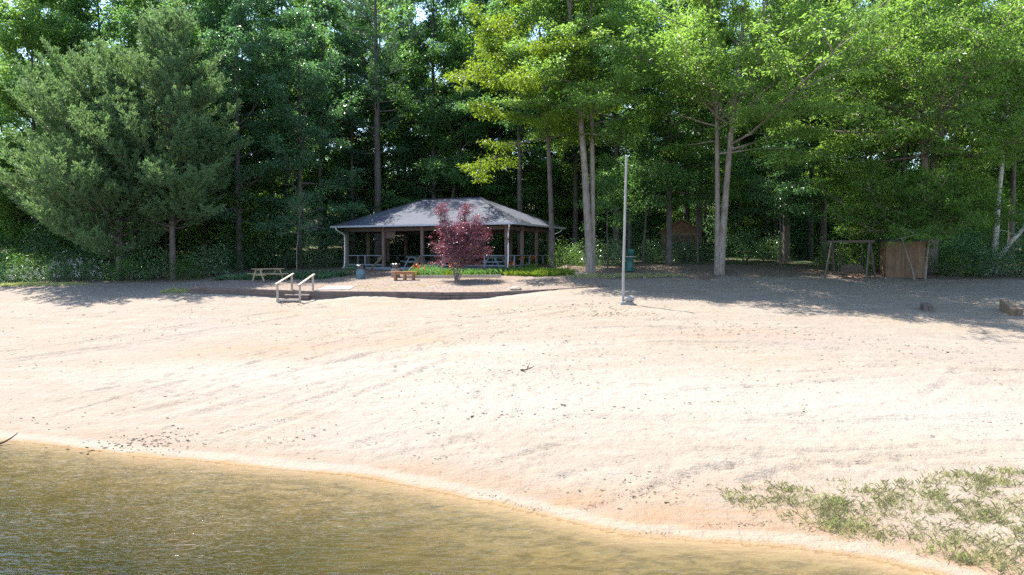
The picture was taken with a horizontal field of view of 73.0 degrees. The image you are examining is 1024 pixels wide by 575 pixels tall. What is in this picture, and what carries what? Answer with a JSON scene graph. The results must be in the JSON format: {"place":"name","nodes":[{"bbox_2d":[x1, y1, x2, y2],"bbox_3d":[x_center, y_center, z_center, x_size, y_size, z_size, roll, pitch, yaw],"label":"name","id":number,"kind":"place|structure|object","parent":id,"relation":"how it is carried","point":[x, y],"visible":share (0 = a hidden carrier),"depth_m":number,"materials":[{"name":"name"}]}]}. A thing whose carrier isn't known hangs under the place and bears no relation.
{"place":"outdoors","nodes":[
{"label":"outdoors","id":0,"kind":"place"},
{"bbox_2d":[212,270,347,280],"bbox_3d":[-14.956,-0.836,45.280,8.288,0.689,4.264,0,3,0],"label":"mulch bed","id":1,"kind":"object","parent":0,"point":[305,274],"visible":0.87,"depth_m":44.11,"materials":[{"name":"brown soil"}]},
{"bbox_2d":[196,272,604,291],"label":"gravel terrace","id":2,"kind":"structure","parent":0,"point":[487,284],"depth_m":40.96,"materials":[{"name":"beige gravel"}]},
{"bbox_2d":[402,267,509,274],"bbox_3d":[-3.572,-1.105,45.598,7.135,0.626,2.392,0,3,10],"label":"flower bed","id":3,"kind":"object","parent":2,"relation":"on","point":[487,271],"visible":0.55,"depth_m":45.05,"materials":[{"name":"green plant"}]},
{"bbox_2d":[428,201,493,280],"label":"maroon tree","id":4,"kind":"object","parent":2,"relation":"on","point":[458,240],"visible":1,"depth_m":42.01,"materials":[{"name":"red plant"}]},
{"bbox_2d":[501,266,576,276],"bbox_3d":[1.788,-1.052,44.546,4.983,0.629,2.887,1,3,17],"label":"lily bed","id":5,"kind":"object","parent":2,"relation":"on","point":[540,271],"visible":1,"depth_m":43.95,"materials":[{"name":"green plant"}]},
{"bbox_2d":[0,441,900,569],"bbox_3d":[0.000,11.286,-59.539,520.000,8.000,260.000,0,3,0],"label":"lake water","id":6,"kind":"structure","parent":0,"point":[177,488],"depth_m":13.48,"materials":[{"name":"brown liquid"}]},
{"bbox_2d":[0,440,932,574],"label":"lake water","id":7,"kind":"structure","parent":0,"point":[451,535],"depth_m":11.80,"materials":[{"name":"brown liquid"}]},
{"bbox_2d":[0,0,995,173],"label":"sky","id":8,"kind":"structure","parent":0,"point":[419,13],"materials":[{"name":"white"}]},
{"bbox_2d":[0,264,1023,574],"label":"sand beach","id":9,"kind":"structure","parent":0,"point":[720,432],"depth_m":19.66,"materials":[{"name":"beige sand"}]},
{"bbox_2d":[0,214,80,274],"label":"laurel shrub","id":10,"kind":"object","parent":9,"relation":"on","point":[42,249],"visible":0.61,"depth_m":48.41,"materials":[{"name":"green plant"}]},
{"bbox_2d":[21,249,88,281],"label":"flowering shrub","id":11,"kind":"object","parent":9,"relation":"on","point":[55,273],"visible":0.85,"depth_m":44.45,"materials":[{"name":"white plant"}]},
{"bbox_2d":[57,249,118,281],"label":"flowering shrub","id":12,"kind":"object","parent":9,"relation":"on","point":[89,272],"visible":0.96,"depth_m":44.72,"materials":[{"name":"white plant"}]},
{"bbox_2d":[0,32,202,278],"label":"pine tree","id":13,"kind":"object","parent":9,"relation":"on","point":[84,201],"visible":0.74,"depth_m":42.23,"materials":[{"name":"green plant"}]},
{"bbox_2d":[98,251,164,280],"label":"leafy shrub","id":14,"kind":"object","parent":9,"relation":"on","point":[125,262],"visible":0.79,"depth_m":44.63,"materials":[{"name":"green plant"}]},
{"bbox_2d":[115,238,192,281],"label":"laurel shrub","id":15,"kind":"object","parent":9,"relation":"on","point":[156,259],"visible":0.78,"depth_m":44.93,"materials":[{"name":"green plant"}]},
{"bbox_2d":[67,0,253,278],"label":"pine tree","id":16,"kind":"object","parent":9,"relation":"on","point":[208,176],"visible":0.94,"depth_m":43.20,"materials":[{"name":"green plant"}]},
{"bbox_2d":[167,237,236,278],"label":"laurel shrub","id":17,"kind":"object","parent":9,"relation":"on","point":[221,271],"visible":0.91,"depth_m":46.02,"materials":[{"name":"green plant"}]},
{"bbox_2d":[275,273,314,302],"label":"beach steps","id":18,"kind":"structure","parent":9,"relation":"on","point":[294,297],"depth_m":38.17,"materials":[{"name":"white wood"}]},
{"bbox_2d":[265,187,330,269],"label":"understory tree","id":19,"kind":"object","parent":9,"relation":"on","point":[298,207],"visible":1,"depth_m":46.76,"materials":[{"name":"green plant"}]},
{"bbox_2d":[0,272,696,292],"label":"grass fringe","id":20,"kind":"object","parent":9,"relation":"on","point":[184,290],"depth_m":42.85,"materials":[{"name":"green plant"}]},
{"bbox_2d":[189,284,607,299],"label":"retaining wall","id":21,"kind":"structure","parent":9,"relation":"on","point":[341,294],"depth_m":38.12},
{"bbox_2d":[2,301,1020,508],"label":"leaf litter","id":22,"kind":"object","parent":9,"relation":"on","point":[485,386],"visible":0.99,"depth_m":19.37,"materials":[{"name":"brown plant"}]},
{"bbox_2d":[443,0,622,267],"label":"oak tree","id":23,"kind":"object","parent":9,"relation":"on","point":[503,27],"visible":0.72,"depth_m":45.10,"materials":[{"name":"green plant"}]},
{"bbox_2d":[492,0,674,272],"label":"oak tree","id":24,"kind":"object","parent":9,"relation":"on","point":[590,97],"visible":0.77,"depth_m":43.20,"materials":[{"name":"green plant"}]},
{"bbox_2d":[571,232,629,267],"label":"laurel shrub","id":25,"kind":"object","parent":9,"relation":"on","point":[616,259],"visible":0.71,"depth_m":47.65,"materials":[{"name":"green plant"}]},
{"bbox_2d":[574,153,638,268],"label":"understory tree","id":26,"kind":"object","parent":9,"relation":"on","point":[610,182],"visible":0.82,"depth_m":46.64,"materials":[{"name":"green plant"}]},
{"bbox_2d":[618,155,633,304],"bbox_3d":[5.605,-2.748,33.859,0.680,7.390,0.500,0,3,-9],"label":"wooden pole","id":27,"kind":"object","parent":9,"relation":"on","point":[623,302],"visible":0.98,"depth_m":33.85,"materials":[{"name":"grey wood"}]},
{"bbox_2d":[589,0,747,264],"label":"broadleaf tree","id":28,"kind":"object","parent":9,"relation":"on","point":[674,174],"visible":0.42,"depth_m":47.37,"materials":[{"name":"green plant"}]},
{"bbox_2d":[570,0,940,274],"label":"oak tree","id":29,"kind":"object","parent":9,"relation":"on","point":[694,26],"visible":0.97,"depth_m":39.30,"materials":[{"name":"green plant"}]},
{"bbox_2d":[807,222,881,272],"bbox_3d":[22.881,-2.486,46.722,5.277,3.753,5.116,-1,3,-13],"label":"leafy shrub","id":30,"kind":"object","parent":9,"relation":"on","point":[850,251],"visible":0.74,"depth_m":46.38,"materials":[{"name":"green plant"}]},
{"bbox_2d":[824,240,875,281],"bbox_3d":[21.198,-1.677,43.369,2.750,2.540,2.194,2,4,42],"label":"garden swing","id":31,"kind":"object","parent":9,"relation":"on","point":[854,241],"visible":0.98,"depth_m":43.34,"materials":[{"name":"brown wood"}]},
{"bbox_2d":[743,0,1023,271],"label":"oak tree","id":32,"kind":"object","parent":9,"relation":"on","point":[945,75],"visible":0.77,"depth_m":40.99,"materials":[{"name":"green plant"}]},
{"bbox_2d":[803,150,968,279],"bbox_3d":[23.318,-4.241,42.769,8.805,8.403,10.122,0,3,0],"label":"understory tree","id":33,"kind":"object","parent":9,"relation":"on","point":[875,213],"visible":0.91,"depth_m":41.58,"materials":[{"name":"green plant"}]},
{"bbox_2d":[877,239,928,277],"bbox_3d":[25.104,-1.896,44.560,2.450,2.498,2.100,1,3,16],"label":"plywood hut","id":34,"kind":"object","parent":9,"relation":"on","point":[893,259],"visible":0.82,"depth_m":43.78,"materials":[{"name":"wood"}]},
{"bbox_2d":[867,165,1023,278],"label":"understory tree","id":35,"kind":"object","parent":9,"relation":"on","point":[959,209],"visible":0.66,"depth_m":41.12,"materials":[{"name":"green plant"}]},
{"bbox_2d":[925,242,989,277],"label":"leafy shrub","id":36,"kind":"object","parent":9,"relation":"on","point":[954,269],"visible":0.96,"depth_m":44.35,"materials":[{"name":"green plant"}]},
{"bbox_2d":[938,221,1017,277],"bbox_3d":[30.228,-2.944,45.941,6.030,4.828,5.075,2,3,33],"label":"laurel shrub","id":37,"kind":"object","parent":9,"relation":"on","point":[969,253],"visible":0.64,"depth_m":45.39,"materials":[{"name":"green plant"}]},
{"bbox_2d":[946,1,1023,273],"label":"birch tree","id":38,"kind":"object","parent":9,"relation":"on","point":[1001,170],"visible":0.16,"depth_m":45.67,"materials":[{"name":"green plant"}]},
{"bbox_2d":[949,0,1023,139],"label":"oak tree","id":39,"kind":"object","parent":9,"relation":"on","point":[1019,104],"visible":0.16,"depth_m":43.20,"materials":[{"name":"green plant"}]},
{"bbox_2d":[962,239,1023,278],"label":"laurel shrub","id":40,"kind":"object","parent":9,"relation":"on","point":[998,264],"visible":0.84,"depth_m":44.13,"materials":[{"name":"green plant"}]},
{"bbox_2d":[969,211,1023,274],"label":"laurel shrub","id":41,"kind":"object","parent":9,"relation":"on","point":[1014,246],"visible":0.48,"depth_m":45.24,"materials":[{"name":"green plant"}]},
{"bbox_2d":[0,204,1023,272],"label":"forest floor","id":42,"kind":"structure","parent":0,"point":[799,260],"depth_m":55.50,"materials":[{"name":"green plant"}]},
{"bbox_2d":[0,109,51,251],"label":"broadleaf tree","id":43,"kind":"object","parent":42,"relation":"on","point":[2,240],"visible":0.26,"depth_m":49.84,"materials":[{"name":"green plant"}]},
{"bbox_2d":[0,130,85,266],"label":"woodland sapling","id":44,"kind":"object","parent":42,"relation":"on","point":[15,228],"visible":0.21,"depth_m":51.83,"materials":[{"name":"green plant"}]},
{"bbox_2d":[0,0,97,258],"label":"broadleaf tree","id":45,"kind":"object","parent":42,"relation":"on","point":[24,41],"visible":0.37,"depth_m":52.24,"materials":[{"name":"green plant"}]},
{"bbox_2d":[0,0,105,263],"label":"woodland tree","id":46,"kind":"object","parent":42,"relation":"on","point":[74,29],"visible":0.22,"depth_m":54.13,"materials":[{"name":"green plant"}]},
{"bbox_2d":[61,230,137,275],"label":"laurel shrub","id":47,"kind":"object","parent":42,"relation":"on","point":[83,256],"visible":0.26,"depth_m":49.24,"materials":[{"name":"green plant"}]},
{"bbox_2d":[30,0,175,249],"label":"woodland tree","id":48,"kind":"object","parent":42,"relation":"on","point":[108,27],"visible":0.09,"depth_m":56.62,"materials":[{"name":"green plant"}]},
{"bbox_2d":[97,0,222,256],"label":"woodland tree","id":49,"kind":"object","parent":42,"relation":"on","point":[127,23],"visible":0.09,"depth_m":54.09,"materials":[{"name":"green plant"}]},
{"bbox_2d":[95,139,242,266],"bbox_3d":[-26.587,-6.366,52.646,9.827,10.517,9.232,1,3,13],"label":"woodland sapling","id":50,"kind":"object","parent":42,"relation":"on","point":[184,241],"visible":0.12,"depth_m":52.59,"materials":[{"name":"green plant"}]},
{"bbox_2d":[133,0,268,266],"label":"woodland tree","id":51,"kind":"object","parent":42,"relation":"on","point":[196,42],"visible":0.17,"depth_m":51.77,"materials":[{"name":"green plant"}]},
{"bbox_2d":[158,0,292,259],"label":"woodland tree","id":52,"kind":"object","parent":42,"relation":"on","point":[253,86],"visible":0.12,"depth_m":54.53,"materials":[{"name":"green plant"}]},
{"bbox_2d":[204,214,270,271],"bbox_3d":[-20.204,-3.068,49.850,5.482,4.390,4.614,0,3,7],"label":"laurel shrub","id":53,"kind":"object","parent":42,"relation":"on","point":[236,259],"visible":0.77,"depth_m":49.60,"materials":[{"name":"green plant"}]},
{"bbox_2d":[168,0,320,269],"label":"broadleaf tree","id":54,"kind":"object","parent":42,"relation":"on","point":[226,62],"visible":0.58,"depth_m":49.47,"materials":[{"name":"green plant"}]},
{"bbox_2d":[184,128,325,267],"bbox_3d":[-19.955,-6.774,53.971,9.751,11.107,10.379,-2,4,-42],"label":"woodland sapling","id":55,"kind":"object","parent":42,"relation":"on","point":[228,200],"visible":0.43,"depth_m":52.24,"materials":[{"name":"green plant"}]},
{"bbox_2d":[244,211,317,270],"bbox_3d":[-16.912,-3.407,50.782,5.075,4.828,6.030,-2,3,-33],"label":"laurel shrub","id":56,"kind":"object","parent":42,"relation":"on","point":[293,250],"visible":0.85,"depth_m":50.56,"materials":[{"name":"green plant"}]},
{"bbox_2d":[232,0,340,257],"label":"woodland tree","id":57,"kind":"object","parent":42,"relation":"on","point":[260,29],"visible":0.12,"depth_m":58.21,"materials":[{"name":"green plant"}]},
{"bbox_2d":[212,0,373,255],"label":"woodland tree","id":58,"kind":"object","parent":42,"relation":"on","point":[343,158],"visible":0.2,"depth_m":59.48,"materials":[{"name":"green plant"}]},
{"bbox_2d":[231,4,371,267],"bbox_3d":[-15.785,-10.994,51.317,10.323,19.794,9.142,-3,4,-44],"label":"broadleaf tree","id":59,"kind":"object","parent":42,"relation":"on","point":[300,43],"visible":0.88,"depth_m":50.67,"materials":[{"name":"green plant"}]},
{"bbox_2d":[289,233,348,267],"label":"laurel shrub","id":60,"kind":"object","parent":42,"relation":"on","point":[314,261],"visible":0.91,"depth_m":51.66,"materials":[{"name":"green plant"}]},
{"bbox_2d":[257,0,387,252],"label":"woodland tree","id":61,"kind":"object","parent":42,"relation":"on","point":[307,175],"visible":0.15,"depth_m":62.40,"materials":[{"name":"green plant"}]},
{"bbox_2d":[283,0,370,259],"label":"woodland tree","id":62,"kind":"object","parent":42,"relation":"on","point":[331,8],"visible":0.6,"depth_m":56.53,"materials":[{"name":"green plant"}]},
{"bbox_2d":[313,135,385,254],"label":"woodland sapling","id":63,"kind":"object","parent":42,"relation":"on","point":[341,199],"visible":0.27,"depth_m":61.80,"materials":[{"name":"green plant"}]},
{"bbox_2d":[277,0,423,217],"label":"woodland tree","id":64,"kind":"object","parent":42,"relation":"on","point":[364,22],"visible":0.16,"depth_m":64.95,"materials":[{"name":"green plant"}]},
{"bbox_2d":[312,0,396,256],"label":"pine tree","id":65,"kind":"object","parent":42,"relation":"on","point":[356,18],"visible":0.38,"depth_m":60.12,"materials":[{"name":"green plant"}]},
{"bbox_2d":[325,150,405,252],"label":"woodland sapling","id":66,"kind":"object","parent":42,"relation":"on","point":[370,196],"visible":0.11,"depth_m":64.22,"materials":[{"name":"green plant"}]},
{"bbox_2d":[316,0,443,259],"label":"pine tree","id":67,"kind":"object","parent":42,"relation":"on","point":[376,72],"visible":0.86,"depth_m":57.58,"materials":[{"name":"green plant"}]},
{"bbox_2d":[325,0,444,199],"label":"woodland tree","id":68,"kind":"object","parent":42,"relation":"on","point":[387,22],"visible":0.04,"depth_m":69.89,"materials":[{"name":"green plant"}]},
{"bbox_2d":[360,133,446,254],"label":"woodland sapling","id":69,"kind":"object","parent":42,"relation":"on","point":[417,147],"visible":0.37,"depth_m":61.01,"materials":[{"name":"green plant"}]},
{"bbox_2d":[367,26,442,253],"bbox_3d":[-9.646,-13.338,62.875,7.524,21.544,6.734,-3,4,-43],"label":"woodland tree","id":70,"kind":"object","parent":42,"relation":"on","point":[401,33],"visible":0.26,"depth_m":61.69,"materials":[{"name":"green plant"}]},
{"bbox_2d":[338,0,488,251],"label":"woodland tree","id":71,"kind":"object","parent":42,"relation":"on","point":[401,16],"visible":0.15,"depth_m":63.02,"materials":[{"name":"green plant"}]},
{"bbox_2d":[370,0,493,209],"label":"woodland tree","id":72,"kind":"object","parent":42,"relation":"on","point":[413,68],"visible":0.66,"depth_m":59.61,"materials":[{"name":"green plant"}]},
{"bbox_2d":[330,197,565,270],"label":"picnic pavilion","id":73,"kind":"structure","parent":42,"relation":"on","point":[418,217],"depth_m":50.03,"materials":[{"name":"wood"}]},
{"bbox_2d":[410,9,511,256],"bbox_3d":[-4.225,-13.201,60.544,10.247,21.870,9.399,-1,3,-25],"label":"broadleaf tree","id":74,"kind":"object","parent":42,"relation":"on","point":[482,124],"visible":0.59,"depth_m":59.11,"materials":[{"name":"green plant"}]},
{"bbox_2d":[420,0,516,198],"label":"woodland tree","id":75,"kind":"object","parent":42,"relation":"on","point":[450,93],"visible":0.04,"depth_m":66.64,"materials":[{"name":"green plant"}]},
{"bbox_2d":[439,147,537,257],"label":"woodland sapling","id":76,"kind":"object","parent":42,"relation":"on","point":[496,173],"visible":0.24,"depth_m":60.82,"materials":[{"name":"green plant"}]},
{"bbox_2d":[449,0,534,244],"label":"woodland pine","id":77,"kind":"object","parent":42,"relation":"on","point":[509,134],"visible":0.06,"depth_m":63.41,"materials":[{"name":"green plant"}]},
{"bbox_2d":[427,0,578,253],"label":"woodland tree","id":78,"kind":"object","parent":42,"relation":"on","point":[556,178],"visible":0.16,"depth_m":62.18,"materials":[{"name":"green plant"}]},
{"bbox_2d":[443,0,569,259],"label":"broadleaf tree","id":79,"kind":"object","parent":42,"relation":"on","point":[459,105],"visible":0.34,"depth_m":56.47,"materials":[{"name":"green plant"}]},
{"bbox_2d":[492,157,580,253],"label":"woodland sapling","id":80,"kind":"object","parent":42,"relation":"on","point":[531,181],"visible":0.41,"depth_m":62.59,"materials":[{"name":"green plant"}]},
{"bbox_2d":[526,151,612,254],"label":"woodland sapling","id":81,"kind":"object","parent":42,"relation":"on","point":[580,232],"visible":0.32,"depth_m":63.57,"materials":[{"name":"green plant"}]},
{"bbox_2d":[522,0,619,253],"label":"woodland pine","id":82,"kind":"object","parent":42,"relation":"on","point":[575,149],"visible":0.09,"depth_m":61.48,"materials":[{"name":"green plant"}]},
{"bbox_2d":[532,145,637,252],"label":"woodland sapling","id":83,"kind":"object","parent":42,"relation":"on","point":[599,226],"visible":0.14,"depth_m":64.54,"materials":[{"name":"green plant"}]},
{"bbox_2d":[555,0,672,258],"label":"woodland pine","id":84,"kind":"object","parent":42,"relation":"on","point":[616,153],"visible":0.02,"depth_m":56.08,"materials":[{"name":"green plant"}]},
{"bbox_2d":[568,133,665,248],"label":"woodland sapling","id":85,"kind":"object","parent":42,"relation":"on","point":[611,153],"visible":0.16,"depth_m":64.15,"materials":[{"name":"green plant"}]},
{"bbox_2d":[596,205,663,258],"bbox_3d":[9.918,-4.778,57.916,6.852,5.487,5.767,0,3,8],"label":"laurel shrub","id":86,"kind":"object","parent":42,"relation":"on","point":[632,239],"visible":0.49,"depth_m":57.43,"materials":[{"name":"green plant"}]},
{"bbox_2d":[586,0,688,255],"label":"woodland tree","id":87,"kind":"object","parent":42,"relation":"on","point":[606,58],"visible":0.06,"depth_m":51.21,"materials":[{"name":"green plant"}]},
{"bbox_2d":[581,119,709,263],"bbox_3d":[9.607,-6.722,48.926,8.099,10.887,7.778,-1,3,-27],"label":"understory tree","id":88,"kind":"object","parent":42,"relation":"on","point":[645,151],"visible":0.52,"depth_m":48.42,"materials":[{"name":"green plant"}]},
{"bbox_2d":[658,219,704,257],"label":"storage shed","id":89,"kind":"structure","parent":42,"relation":"on","point":[685,229],"depth_m":57.07,"materials":[{"name":"brown wood"}]},
{"bbox_2d":[624,0,763,221],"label":"woodland tree","id":90,"kind":"object","parent":42,"relation":"on","point":[686,213],"visible":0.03,"depth_m":65.80,"materials":[{"name":"green plant"}]},
{"bbox_2d":[643,1,750,259],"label":"woodland tree","id":91,"kind":"object","parent":42,"relation":"on","point":[700,209],"visible":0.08,"depth_m":54.42,"materials":[{"name":"green plant"}]},
{"bbox_2d":[650,133,751,262],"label":"understory tree","id":92,"kind":"object","parent":42,"relation":"on","point":[734,181],"visible":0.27,"depth_m":49.41,"materials":[{"name":"green plant"}]},
{"bbox_2d":[695,199,765,255],"bbox_3d":[18.227,-5.300,60.020,7.674,6.145,6.459,-1,3,-21],"label":"laurel shrub","id":93,"kind":"object","parent":42,"relation":"on","point":[713,235],"visible":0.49,"depth_m":59.59,"materials":[{"name":"green plant"}]},
{"bbox_2d":[690,158,772,251],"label":"woodland sapling","id":94,"kind":"object","parent":42,"relation":"on","point":[732,220],"visible":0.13,"depth_m":64.97,"materials":[{"name":"green plant"}]},
{"bbox_2d":[725,217,776,261],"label":"laurel shrub","id":95,"kind":"object","parent":42,"relation":"on","point":[745,247],"visible":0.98,"depth_m":53.46,"materials":[{"name":"green plant"}]},
{"bbox_2d":[726,204,800,254],"bbox_3d":[21.804,-4.888,62.008,6.896,5.059,7.112,-1,3,-22],"label":"leafy shrub","id":96,"kind":"object","parent":42,"relation":"on","point":[758,229],"visible":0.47,"depth_m":61.45,"materials":[{"name":"green plant"}]},
{"bbox_2d":[714,136,839,265],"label":"understory tree","id":97,"kind":"object","parent":42,"relation":"on","point":[782,209],"visible":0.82,"depth_m":49.24,"materials":[{"name":"green plant"}]},
{"bbox_2d":[728,5,847,253],"bbox_3d":[23.096,-13.688,59.271,9.896,22.968,10.401,-3,4,-44],"label":"woodland tree","id":98,"kind":"object","parent":42,"relation":"on","point":[816,206],"visible":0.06,"depth_m":59.84,"materials":[{"name":"green plant"}]},
{"bbox_2d":[752,199,838,257],"bbox_3d":[23.948,-4.856,58.880,6.852,5.487,5.767,1,3,16],"label":"laurel shrub","id":99,"kind":"object","parent":42,"relation":"on","point":[794,241],"visible":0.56,"depth_m":58.56,"materials":[{"name":"green plant"}]},
{"bbox_2d":[727,0,871,261],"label":"woodland pine","id":100,"kind":"object","parent":42,"relation":"on","point":[786,238],"visible":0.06,"depth_m":53.05,"materials":[{"name":"green plant"}]},
{"bbox_2d":[759,0,895,258],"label":"woodland pine","id":101,"kind":"object","parent":42,"relation":"on","point":[823,226],"visible":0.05,"depth_m":55.52,"materials":[{"name":"green plant"}]},
{"bbox_2d":[771,0,887,258],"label":"woodland tree","id":102,"kind":"object","parent":42,"relation":"on","point":[810,233],"visible":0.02,"depth_m":57.64,"materials":[{"name":"green plant"}]},
{"bbox_2d":[857,0,971,237],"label":"woodland tree","id":103,"kind":"object","parent":42,"relation":"on","point":[904,156],"visible":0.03,"depth_m":53.30,"materials":[{"name":"green plant"}]},
{"bbox_2d":[955,1,1023,261],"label":"woodland pine","id":104,"kind":"object","parent":42,"relation":"on","point":[1013,182],"visible":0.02,"depth_m":55.60,"materials":[{"name":"green plant"}]},
{"bbox_2d":[966,164,1023,253],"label":"woodland sapling","id":105,"kind":"object","parent":42,"relation":"on","point":[1020,178],"visible":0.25,"depth_m":64.01,"materials":[{"name":"green plant"}]},
{"bbox_2d":[723,465,1023,574],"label":"beach grass","id":106,"kind":"structure","parent":0,"point":[837,498],"depth_m":11.51,"materials":[{"name":"green plant"}]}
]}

